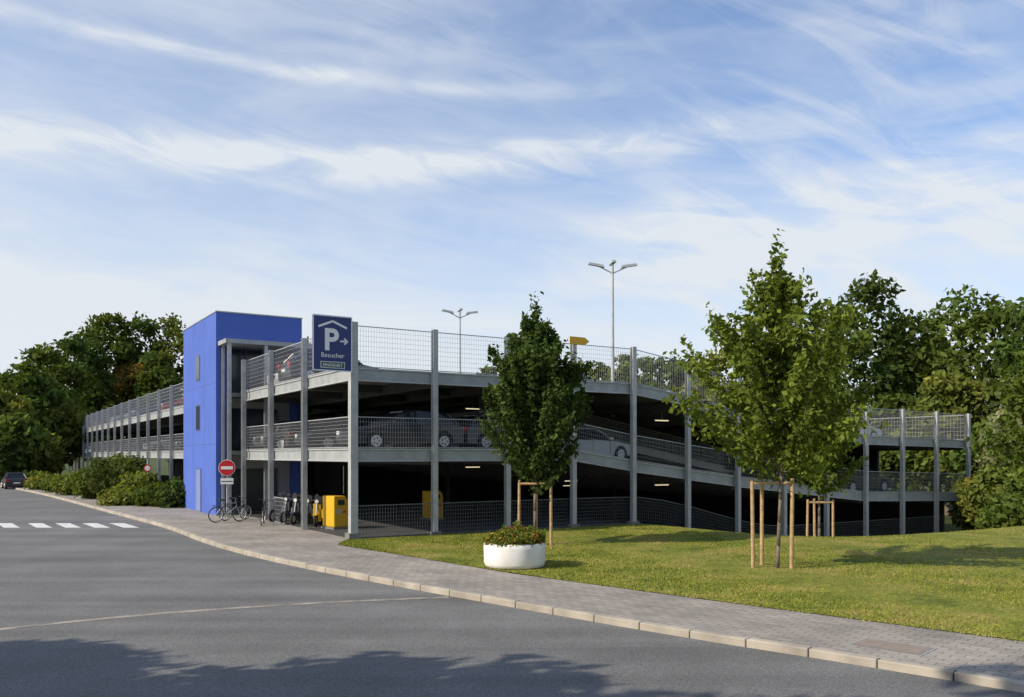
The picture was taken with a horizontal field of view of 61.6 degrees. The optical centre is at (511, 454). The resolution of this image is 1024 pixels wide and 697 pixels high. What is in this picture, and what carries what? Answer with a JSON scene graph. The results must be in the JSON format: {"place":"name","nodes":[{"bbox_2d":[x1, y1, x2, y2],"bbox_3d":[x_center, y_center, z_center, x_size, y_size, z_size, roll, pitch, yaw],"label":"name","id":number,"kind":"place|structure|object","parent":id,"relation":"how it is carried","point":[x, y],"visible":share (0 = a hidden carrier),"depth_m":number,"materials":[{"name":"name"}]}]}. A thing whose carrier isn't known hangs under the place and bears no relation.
{"place":"outdoors","nodes":[
{"label":"outdoors","id":0,"kind":"place"},
{"bbox_2d":[176,440,182,448],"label":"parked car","id":1,"kind":"object","parent":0,"point":[180,444],"visible":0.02,"depth_m":56.26,"materials":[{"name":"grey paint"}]},
{"bbox_2d":[396,445,417,448],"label":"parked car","id":2,"kind":"object","parent":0,"point":[409,446],"visible":0.02,"depth_m":43.24,"materials":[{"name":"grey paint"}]},
{"bbox_2d":[0,487,1023,696],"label":"road","id":3,"kind":"structure","parent":0,"point":[450,646],"depth_m":13.89,"materials":[{"name":"grey asphalt"}]},
{"bbox_2d":[0,472,27,488],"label":"parked car","id":4,"kind":"object","parent":3,"relation":"on","point":[13,479],"visible":0.81,"depth_m":75.39,"materials":[{"name":"black paint"}]},
{"bbox_2d":[0,523,138,527],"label":"crosswalk","id":5,"kind":"structure","parent":3,"relation":"on","point":[42,525],"depth_m":36.63,"materials":[{"name":"paint"}]},
{"bbox_2d":[0,596,448,629],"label":"painted road line","id":6,"kind":"object","parent":3,"relation":"on","point":[16,627],"visible":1,"depth_m":16.75,"materials":[{"name":"white paint"}]},
{"bbox_2d":[0,482,1023,680],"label":"pavement","id":7,"kind":"structure","parent":0,"point":[999,657],"depth_m":17.10,"materials":[{"name":"grey concrete"}]},
{"bbox_2d":[144,460,151,474],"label":"speed limit sign","id":8,"kind":"object","parent":7,"relation":"on","point":[147,468],"visible":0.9,"depth_m":50.96,"materials":[{"name":"metal"}]},
{"bbox_2d":[218,459,234,517],"bbox_3d":[-13.096,1.560,39.480,0.740,2.720,0.102,0,0,-15],"label":"no entry sign","id":9,"kind":"object","parent":7,"relation":"on","point":[226,467],"visible":0.96,"depth_m":39.45,"materials":[{"name":"metal"}]},
{"bbox_2d":[208,497,246,522],"bbox_3d":[-12.231,2.384,37.022,1.740,1.038,0.635,0,6,-41],"label":"bicycle","id":10,"kind":"object","parent":7,"relation":"on","point":[219,508],"visible":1,"depth_m":36.89,"materials":[{"name":"black rubber"}]},
{"bbox_2d":[219,496,251,520],"bbox_3d":[-12.233,2.384,38.086,0.635,1.038,1.740,7,4,35],"label":"bicycle","id":11,"kind":"object","parent":7,"relation":"on","point":[240,508],"visible":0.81,"depth_m":37.96,"materials":[{"name":"black rubber"}]},
{"bbox_2d":[183,310,310,516],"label":"stair tower","id":12,"kind":"structure","parent":7,"relation":"on","point":[219,346],"depth_m":42.69,"materials":[{"name":"concrete"}]},
{"bbox_2d":[183,355,215,511],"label":"windows and door","id":13,"kind":"structure","parent":12,"relation":"in","point":[198,470],"depth_m":44.04,"materials":[{"name":"grey"}]},
{"bbox_2d":[258,499,272,525],"bbox_3d":[-10.272,2.384,35.574,0.635,1.038,1.740,6,-1,-11],"label":"bicycle","id":14,"kind":"object","parent":7,"relation":"on","point":[263,515],"visible":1,"depth_m":35.46,"materials":[{"name":"black metal"}]},
{"bbox_2d":[849,638,936,655],"bbox_3d":[5.750,2.894,13.000,1.077,0.004,0.678,0,0,44],"label":"hatch cover","id":15,"kind":"object","parent":7,"relation":"on","point":[894,646],"visible":1,"depth_m":12.96,"materials":[{"name":"grey concrete"}]},
{"bbox_2d":[0,0,1023,452],"label":"sky","id":16,"kind":"structure","parent":0,"point":[396,164],"materials":[{"name":"blue"}]},
{"bbox_2d":[61,457,1022,670],"bbox_3d":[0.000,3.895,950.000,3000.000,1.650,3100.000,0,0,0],"label":"ground","id":17,"kind":"structure","parent":0,"point":[164,467],"depth_m":58.99,"materials":[{"name":"green plant"}]},
{"bbox_2d":[23,451,185,507],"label":"hedge","id":18,"kind":"object","parent":17,"relation":"on","point":[106,482],"visible":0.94,"depth_m":51.32,"materials":[{"name":"green plant"}]},
{"bbox_2d":[0,311,496,481],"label":"woodland","id":19,"kind":"object","parent":17,"relation":"on","point":[43,413],"visible":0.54,"depth_m":108.64,"materials":[{"name":"green plant"}]},
{"bbox_2d":[0,485,1023,692],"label":"kerb","id":20,"kind":"structure","parent":17,"relation":"on","point":[1004,683],"depth_m":14.65,"materials":[{"name":"concrete"}]},
{"bbox_2d":[68,321,970,539],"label":"parking garage","id":21,"kind":"structure","parent":17,"relation":"on","point":[655,478],"depth_m":43.48,"materials":[{"name":"concrete"}]},
{"bbox_2d":[104,439,135,451],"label":"parked car","id":22,"kind":"object","parent":21,"relation":"on","point":[126,441],"visible":0.12,"depth_m":89.79,"materials":[{"name":"grey paint"}]},
{"bbox_2d":[110,410,135,421],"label":"parked car","id":23,"kind":"object","parent":21,"relation":"on","point":[126,416],"visible":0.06,"depth_m":83.97,"materials":[{"name":"grey paint"}]},
{"bbox_2d":[133,410,154,417],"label":"parked car","id":24,"kind":"object","parent":21,"relation":"on","point":[143,413],"visible":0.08,"depth_m":72.65,"materials":[{"name":"grey paint"}]},
{"bbox_2d":[125,437,167,451],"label":"parked car","id":25,"kind":"object","parent":21,"relation":"on","point":[143,440],"visible":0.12,"depth_m":78.70,"materials":[{"name":"grey paint"}]},
{"bbox_2d":[143,434,182,451],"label":"parked car","id":26,"kind":"object","parent":21,"relation":"on","point":[166,443],"visible":0.13,"depth_m":67.90,"materials":[{"name":"grey paint"}]},
{"bbox_2d":[161,398,182,410],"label":"parked car","id":27,"kind":"object","parent":21,"relation":"on","point":[166,406],"visible":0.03,"depth_m":61.71,"materials":[{"name":"red paint"}]},
{"bbox_2d":[267,373,287,384],"bbox_3d":[-8.989,-3.708,40.176,4.510,1.465,2.080,0,0,-32],"label":"parked car","id":28,"kind":"object","parent":21,"relation":"on","point":[275,379],"visible":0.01,"depth_m":38.57,"materials":[{"name":"grey paint"}]},
{"bbox_2d":[268,492,299,521],"bbox_3d":[-9.975,2.252,37.583,0.860,1.264,1.914,0,0,27],"label":"motor scooter","id":29,"kind":"object","parent":21,"relation":"on","point":[274,510],"visible":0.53,"depth_m":37.10,"materials":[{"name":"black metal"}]},
{"bbox_2d":[279,493,300,522],"bbox_3d":[-9.345,2.252,36.688,0.860,1.264,1.914,0,0,20],"label":"motor scooter","id":30,"kind":"object","parent":21,"relation":"on","point":[287,509],"visible":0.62,"depth_m":36.18,"materials":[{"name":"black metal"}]},
{"bbox_2d":[253,421,337,449],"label":"parked car","id":31,"kind":"object","parent":21,"relation":"on","point":[265,437],"visible":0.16,"depth_m":40.79,"materials":[{"name":"grey paint"}]},
{"bbox_2d":[274,420,318,447],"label":"parked car","id":32,"kind":"object","parent":21,"relation":"on","point":[315,426],"visible":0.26,"depth_m":40.59,"materials":[{"name":"grey paint"}]},
{"bbox_2d":[287,494,314,524],"bbox_3d":[-8.820,2.252,35.991,0.860,1.264,1.914,0,0,13],"label":"motor scooter","id":33,"kind":"object","parent":21,"relation":"on","point":[295,513],"visible":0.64,"depth_m":35.49,"materials":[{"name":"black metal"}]},
{"bbox_2d":[298,494,322,524],"bbox_3d":[-8.269,2.252,35.493,0.860,1.264,1.914,0,0,6],"label":"motor scooter","id":34,"kind":"object","parent":21,"relation":"on","point":[310,510],"visible":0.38,"depth_m":35.02,"materials":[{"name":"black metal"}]},
{"bbox_2d":[307,495,325,526],"bbox_3d":[-7.833,2.252,34.993,0.860,1.264,1.914,0,0,-1],"label":"motor scooter","id":35,"kind":"object","parent":21,"relation":"on","point":[317,511],"visible":0.81,"depth_m":34.49,"materials":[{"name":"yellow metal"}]},
{"bbox_2d":[277,350,379,380],"bbox_3d":[-7.681,-3.708,37.220,4.510,1.465,2.080,0,0,-32],"label":"parked car","id":36,"kind":"object","parent":21,"relation":"on","point":[292,367],"visible":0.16,"depth_m":35.82,"materials":[{"name":"grey paint"}]},
{"bbox_2d":[312,314,351,371],"bbox_3d":[-6.036,-3.735,28.882,1.420,1.870,0.199,0,0,-32],"label":"parking sign","id":37,"kind":"object","parent":21,"relation":"attached to","point":[331,342],"visible":1,"depth_m":28.78,"materials":[{"name":"blue metal"}]},
{"bbox_2d":[321,495,347,529],"bbox_3d":[-6.907,2.260,33.600,0.720,1.320,0.920,0,0,-44],"label":"ticket machine","id":38,"kind":"object","parent":21,"relation":"on","point":[335,512],"visible":0.98,"depth_m":33.31,"materials":[{"name":"yellow paint"}]},
{"bbox_2d":[294,416,402,448],"bbox_3d":[-6.867,-0.917,36.786,4.510,1.465,2.080,0,0,-32],"label":"parked car","id":39,"kind":"object","parent":21,"relation":"on","point":[328,441],"visible":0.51,"depth_m":35.65,"materials":[{"name":"grey paint"}]},
{"bbox_2d":[336,410,464,448],"bbox_3d":[-4.144,-0.917,32.060,4.510,1.465,2.080,0,0,-32],"label":"parked car","id":40,"kind":"object","parent":21,"relation":"on","point":[383,431],"visible":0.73,"depth_m":31.47,"materials":[{"name":"grey paint"}]},
{"bbox_2d":[399,445,459,448],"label":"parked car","id":41,"kind":"object","parent":21,"relation":"on","point":[430,448],"visible":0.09,"depth_m":44.59,"materials":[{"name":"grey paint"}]},
{"bbox_2d":[421,490,444,519],"bbox_3d":[-3.528,2.260,38.200,0.720,1.320,0.920,0,0,-32],"label":"ticket machine","id":42,"kind":"object","parent":21,"relation":"on","point":[426,496],"visible":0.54,"depth_m":37.96,"materials":[{"name":"yellow paint"}]},
{"bbox_2d":[442,308,477,371],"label":"street lamp","id":43,"kind":"object","parent":21,"relation":"on","point":[459,311],"visible":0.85,"depth_m":59.95,"materials":[{"name":"metal"}]},
{"bbox_2d":[451,413,511,448],"bbox_3d":[-0.291,-0.917,34.649,4.510,1.465,2.080,0,0,-32],"label":"parked car","id":44,"kind":"object","parent":21,"relation":"on","point":[466,425],"visible":0.23,"depth_m":33.17,"materials":[{"name":"grey paint"}]},
{"bbox_2d":[569,336,588,344],"bbox_3d":[2.688,-4.550,34.358,0.980,0.300,0.065,0,0,-32],"label":"direction sign","id":45,"kind":"object","parent":21,"relation":"attached to","point":[579,340],"visible":1,"depth_m":34.30,"materials":[{"name":"yellow metal"}]},
{"bbox_2d":[564,428,629,458],"bbox_3d":[3.320,-0.453,38.681,4.510,1.465,2.080,0,0,-35],"label":"parked car","id":46,"kind":"object","parent":21,"relation":"on","point":[603,439],"visible":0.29,"depth_m":38.16,"materials":[{"name":"grey paint"}]},
{"bbox_2d":[588,260,636,416],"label":"street lamp","id":47,"kind":"object","parent":21,"relation":"on","point":[613,262],"visible":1,"depth_m":44.95,"materials":[{"name":"metal"}]},
{"bbox_2d":[695,459,734,475],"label":"parked car","id":48,"kind":"object","parent":21,"relation":"on","point":[726,471],"visible":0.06,"depth_m":50.43,"materials":[{"name":"grey paint"}]},
{"bbox_2d":[831,465,893,490],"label":"parked car","id":49,"kind":"object","parent":21,"relation":"on","point":[857,486],"visible":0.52,"depth_m":46.89,"materials":[{"name":"grey paint"}]},
{"bbox_2d":[851,417,881,435],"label":"parked car","id":50,"kind":"object","parent":21,"relation":"on","point":[875,431],"visible":0.13,"depth_m":53.17,"materials":[{"name":"grey paint"}]},
{"bbox_2d":[588,268,1023,514],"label":"woodland","id":51,"kind":"object","parent":17,"relation":"on","point":[924,372],"visible":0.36,"depth_m":70.74,"materials":[{"name":"green plant"}]},
{"bbox_2d":[338,523,1023,642],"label":"lawn","id":52,"kind":"structure","parent":0,"point":[907,592],"depth_m":21.82,"materials":[{"name":"green plant"}]},
{"bbox_2d":[483,519,546,569],"bbox_3d":[0.060,2.270,22.196,1.674,1.221,1.672,0,0,0],"label":"flower planter","id":53,"kind":"object","parent":52,"relation":"on","point":[511,548],"visible":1,"depth_m":21.60,"materials":[{"name":"concrete"}]},
{"bbox_2d":[518,480,552,545],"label":"tree stakes","id":54,"kind":"object","parent":52,"relation":"on","point":[519,504],"visible":0.61,"depth_m":27.21,"materials":[{"name":"brown wood"}]},
{"bbox_2d":[476,291,598,527],"bbox_3d":[0.810,-1.162,27.435,3.651,8.185,3.526,0,0,18],"label":"young tree","id":55,"kind":"object","parent":52,"relation":"on","point":[533,408],"visible":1,"depth_m":26.81,"materials":[{"name":"green plant"}]},
{"bbox_2d":[345,528,1023,604],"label":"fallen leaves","id":56,"kind":"object","parent":52,"relation":"on","point":[703,547],"visible":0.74,"depth_m":24.14,"materials":[{"name":"brown plant"}]},
{"bbox_2d":[750,478,793,568],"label":"tree stakes","id":57,"kind":"object","parent":52,"relation":"on","point":[762,482],"visible":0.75,"depth_m":21.81,"materials":[{"name":"brown wood"}]},
{"bbox_2d":[662,228,892,567],"bbox_3d":[6.666,-1.410,21.826,5.375,8.684,5.079,0,0,21],"label":"young tree","id":58,"kind":"object","parent":52,"relation":"on","point":[766,362],"visible":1,"depth_m":21.36,"materials":[{"name":"green plant"}]},
{"bbox_2d":[806,499,833,536],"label":"tree stakes","id":59,"kind":"object","parent":52,"relation":"on","point":[814,517],"visible":0.81,"depth_m":33.07,"materials":[{"name":"brown wood"}]},
{"bbox_2d":[791,352,868,536],"bbox_3d":[11.767,-0.363,33.300,3.655,7.427,3.629,0,0,-34],"label":"young tree","id":60,"kind":"object","parent":52,"relation":"on","point":[819,483],"visible":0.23,"depth_m":32.95,"materials":[{"name":"green plant"}]},
{"bbox_2d":[947,374,1023,530],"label":"shrubbery","id":61,"kind":"object","parent":52,"relation":"on","point":[988,500],"visible":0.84,"depth_m":45.21,"materials":[{"name":"green plant"}]},
{"bbox_2d":[966,348,1023,491],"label":"young tree","id":62,"kind":"object","parent":52,"relation":"on","point":[1017,402],"visible":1,"depth_m":20.48,"materials":[{"name":"green plant"}]}
]}

